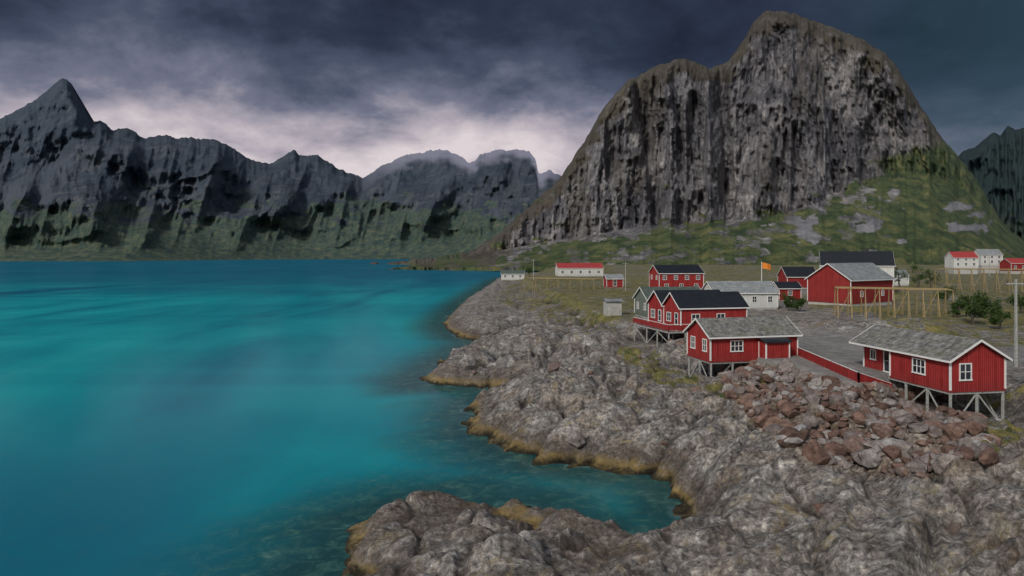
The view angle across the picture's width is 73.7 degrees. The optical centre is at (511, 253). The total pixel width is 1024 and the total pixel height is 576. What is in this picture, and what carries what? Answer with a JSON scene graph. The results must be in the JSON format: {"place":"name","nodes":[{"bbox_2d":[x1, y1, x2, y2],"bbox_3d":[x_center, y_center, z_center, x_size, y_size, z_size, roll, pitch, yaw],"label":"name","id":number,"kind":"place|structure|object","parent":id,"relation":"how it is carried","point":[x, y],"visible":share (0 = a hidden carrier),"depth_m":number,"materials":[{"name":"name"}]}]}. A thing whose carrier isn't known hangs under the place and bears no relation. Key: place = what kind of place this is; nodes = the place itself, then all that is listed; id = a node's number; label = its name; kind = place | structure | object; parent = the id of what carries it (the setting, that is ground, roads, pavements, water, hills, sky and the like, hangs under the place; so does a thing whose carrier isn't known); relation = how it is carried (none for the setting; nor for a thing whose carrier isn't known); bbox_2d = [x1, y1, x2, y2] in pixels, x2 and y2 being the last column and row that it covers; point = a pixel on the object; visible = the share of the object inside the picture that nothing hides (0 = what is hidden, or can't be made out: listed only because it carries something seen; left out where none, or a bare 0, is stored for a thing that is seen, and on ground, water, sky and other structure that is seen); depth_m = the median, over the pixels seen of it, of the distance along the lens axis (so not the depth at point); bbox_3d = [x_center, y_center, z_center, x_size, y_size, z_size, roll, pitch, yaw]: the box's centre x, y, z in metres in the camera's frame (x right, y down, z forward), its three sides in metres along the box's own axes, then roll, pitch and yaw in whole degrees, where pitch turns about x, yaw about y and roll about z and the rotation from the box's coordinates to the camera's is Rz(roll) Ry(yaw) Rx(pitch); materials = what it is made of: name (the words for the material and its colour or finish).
{"place":"outdoors","nodes":[
{"label":"outdoors","id":0,"kind":"place"},
{"bbox_2d":[0,78,560,260],"bbox_3d":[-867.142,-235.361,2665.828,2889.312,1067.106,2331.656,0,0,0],"label":"mountain range","id":1,"kind":"structure","parent":0,"point":[77,183],"depth_m":2125.22,"materials":[{"name":"grey stone"}]},
{"bbox_2d":[0,259,681,575],"bbox_3d":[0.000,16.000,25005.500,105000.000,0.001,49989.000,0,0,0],"label":"sea water","id":2,"kind":"structure","parent":0,"point":[289,417],"depth_m":65.16,"materials":[{"name":"teal liquid"}]},
{"bbox_2d":[0,0,1023,177],"label":"sky","id":3,"kind":"structure","parent":0,"point":[360,86],"materials":[{"name":"grey"}]},
{"bbox_2d":[339,264,1023,575],"bbox_3d":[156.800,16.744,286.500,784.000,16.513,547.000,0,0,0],"label":"terrain","id":4,"kind":"structure","parent":0,"point":[739,510],"depth_m":43.25,"materials":[{"name":"grey stone"}]},
{"bbox_2d":[501,270,524,280],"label":"house","id":5,"kind":"structure","parent":4,"relation":"on","point":[512,274],"depth_m":330.00,"materials":[{"name":"paint"}]},
{"bbox_2d":[524,266,532,276],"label":"birch tree","id":6,"kind":"object","parent":4,"relation":"on","point":[529,269],"visible":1,"depth_m":299.28,"materials":[{"name":"green plant"}]},
{"bbox_2d":[523,277,601,293],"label":"fish rack","id":7,"kind":"object","parent":4,"relation":"on","point":[558,283],"visible":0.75,"depth_m":204.35,"materials":[{"name":"brown wood"}]},
{"bbox_2d":[555,263,603,276],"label":"long building","id":8,"kind":"structure","parent":4,"relation":"on","point":[580,269],"depth_m":301.07,"materials":[{"name":"white paint"}]},
{"bbox_2d":[601,299,623,316],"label":"grey shed","id":9,"kind":"structure","parent":4,"relation":"on","point":[612,307],"depth_m":118.23,"materials":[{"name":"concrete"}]},
{"bbox_2d":[602,274,623,287],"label":"red shed","id":10,"kind":"structure","parent":4,"relation":"on","point":[612,280],"depth_m":205.41,"materials":[{"name":"paint"}]},
{"bbox_2d":[622,262,628,290],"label":"utility pole","id":11,"kind":"object","parent":4,"relation":"on","point":[625,263],"visible":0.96,"depth_m":189.91,"materials":[{"name":"grey wood"}]},
{"bbox_2d":[632,286,700,318],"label":"house","id":12,"kind":"structure","parent":4,"relation":"on","point":[641,296],"depth_m":115.46,"materials":[{"name":"grey paint"}]},
{"bbox_2d":[648,265,704,288],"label":"red house","id":13,"kind":"structure","parent":4,"relation":"on","point":[674,275],"depth_m":177.32,"materials":[{"name":"paint"}]},
{"bbox_2d":[633,289,749,346],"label":"stilt cabin","id":14,"kind":"object","parent":4,"relation":"on","point":[674,311],"visible":0.73,"depth_m":95.23,"materials":[{"name":"red paint"}]},
{"bbox_2d":[416,316,1002,575],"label":"riprap boulders","id":15,"kind":"object","parent":4,"relation":"on","point":[877,419],"visible":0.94,"depth_m":47.50,"materials":[{"name":"grey stone"}]},
{"bbox_2d":[701,281,779,309],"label":"long white house","id":16,"kind":"structure","parent":4,"relation":"on","point":[758,295],"depth_m":132.16,"materials":[{"name":"paint"}]},
{"bbox_2d":[683,316,802,376],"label":"stilt cabin","id":17,"kind":"object","parent":4,"relation":"on","point":[724,340],"visible":0.83,"depth_m":71.69,"materials":[{"name":"red paint"}]},
{"bbox_2d":[761,262,770,280],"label":"flagpole","id":18,"kind":"object","parent":4,"relation":"on","point":[766,266],"visible":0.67,"depth_m":139.95,"materials":[{"name":"white paint"}]},
{"bbox_2d":[777,292,796,310],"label":"bush","id":19,"kind":"object","parent":4,"relation":"on","point":[788,298],"visible":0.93,"depth_m":127.70,"materials":[{"name":"green plant"}]},
{"bbox_2d":[773,281,802,300],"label":"red shed","id":20,"kind":"structure","parent":4,"relation":"on","point":[792,288],"depth_m":150.35,"materials":[{"name":"paint"}]},
{"bbox_2d":[776,267,815,288],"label":"red house","id":21,"kind":"structure","parent":4,"relation":"on","point":[791,274],"depth_m":201.34,"materials":[{"name":"red paint"}]},
{"bbox_2d":[790,296,805,310],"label":"bush","id":22,"kind":"object","parent":4,"relation":"on","point":[797,304],"visible":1,"depth_m":125.43,"materials":[{"name":"green plant"}]},
{"bbox_2d":[798,347,891,386],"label":"red fence boards","id":23,"kind":"object","parent":4,"relation":"on","point":[852,374],"visible":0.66,"depth_m":61.88,"materials":[{"name":"paint"}]},
{"bbox_2d":[804,263,895,305],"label":"red barn","id":24,"kind":"structure","parent":4,"relation":"on","point":[824,281],"depth_m":139.42,"materials":[{"name":"red paint"},{"name":"slate"},{"name":"white paint"}]},
{"bbox_2d":[819,248,894,286],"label":"white house","id":25,"kind":"structure","parent":4,"relation":"on","point":[884,261],"depth_m":180.54,"materials":[{"name":"paint"}]},
{"bbox_2d":[834,286,955,318],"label":"fish rack","id":26,"kind":"object","parent":4,"relation":"on","point":[901,304],"visible":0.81,"depth_m":114.11,"materials":[{"name":"brown wood"}]},
{"bbox_2d":[894,270,909,285],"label":"white shed","id":27,"kind":"structure","parent":4,"relation":"on","point":[904,282],"depth_m":215.00,"materials":[{"name":"paint"}]},
{"bbox_2d":[894,267,911,286],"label":"birch tree","id":28,"kind":"object","parent":4,"relation":"on","point":[900,272],"visible":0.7,"depth_m":199.63,"materials":[{"name":"green plant"}]},
{"bbox_2d":[907,264,925,287],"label":"birch tree","id":29,"kind":"object","parent":4,"relation":"on","point":[918,278],"visible":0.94,"depth_m":205.07,"materials":[{"name":"green plant"}]},
{"bbox_2d":[916,266,943,287],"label":"birch tree","id":30,"kind":"object","parent":4,"relation":"on","point":[929,276],"visible":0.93,"depth_m":197.41,"materials":[{"name":"green plant"}]},
{"bbox_2d":[849,324,1012,419],"bbox_3d":[36.317,10.604,60.284,5.760,7.616,12.270,0,0,-9],"label":"stilt cabin","id":31,"kind":"object","parent":4,"relation":"on","point":[951,365],"visible":0.93,"depth_m":56.22,"materials":[{"name":"red paint"}]},
{"bbox_2d":[933,284,956,299],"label":"bush","id":32,"kind":"object","parent":4,"relation":"on","point":[941,295],"visible":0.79,"depth_m":149.84,"materials":[{"name":"green plant"}]},
{"bbox_2d":[947,300,972,316],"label":"bush","id":33,"kind":"object","parent":4,"relation":"on","point":[956,307],"visible":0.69,"depth_m":108.07,"materials":[{"name":"green plant"}]},
{"bbox_2d":[944,252,978,273],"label":"white house","id":34,"kind":"structure","parent":4,"relation":"on","point":[961,260],"depth_m":329.86,"materials":[{"name":"paint"}]},
{"bbox_2d":[954,290,987,324],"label":"birch tree","id":35,"kind":"object","parent":4,"relation":"on","point":[972,308],"visible":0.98,"depth_m":99.63,"materials":[{"name":"green plant"}]},
{"bbox_2d":[933,268,1023,292],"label":"fish rack","id":36,"kind":"object","parent":4,"relation":"on","point":[984,279],"visible":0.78,"depth_m":185.54,"materials":[{"name":"brown wood"}]},
{"bbox_2d":[972,292,1002,319],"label":"birch tree","id":37,"kind":"object","parent":4,"relation":"on","point":[989,304],"visible":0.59,"depth_m":103.46,"materials":[{"name":"green plant"}]},
{"bbox_2d":[974,249,1002,272],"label":"white house","id":38,"kind":"structure","parent":4,"relation":"on","point":[995,255],"depth_m":339.86,"materials":[{"name":"paint"}]},
{"bbox_2d":[984,302,1012,328],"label":"bush","id":39,"kind":"object","parent":4,"relation":"on","point":[996,315],"visible":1,"depth_m":91.97,"materials":[{"name":"green plant"}]},
{"bbox_2d":[999,258,1023,273],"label":"red house","id":40,"kind":"structure","parent":4,"relation":"on","point":[1011,263],"depth_m":331.79,"materials":[{"name":"paint"}]},
{"bbox_2d":[1004,292,1023,312],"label":"bush","id":41,"kind":"object","parent":4,"relation":"on","point":[1020,303],"visible":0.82,"depth_m":119.90,"materials":[{"name":"green plant"}]},
{"bbox_2d":[1006,279,1023,366],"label":"utility pole","id":42,"kind":"object","parent":4,"relation":"on","point":[1015,331],"visible":0.96,"depth_m":65.92,"materials":[{"name":"grey wood"}]},
{"bbox_2d":[370,10,1023,270],"bbox_3d":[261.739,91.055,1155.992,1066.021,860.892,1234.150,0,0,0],"label":"mountain","id":43,"kind":"structure","parent":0,"point":[782,138],"depth_m":777.66,"materials":[{"name":"grey stone"}]},
{"bbox_2d":[958,126,1023,240],"bbox_3d":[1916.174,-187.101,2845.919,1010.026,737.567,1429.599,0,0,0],"label":"mountain","id":44,"kind":"structure","parent":0,"point":[994,163],"depth_m":2510.87,"materials":[{"name":"grey stone"}]}
]}

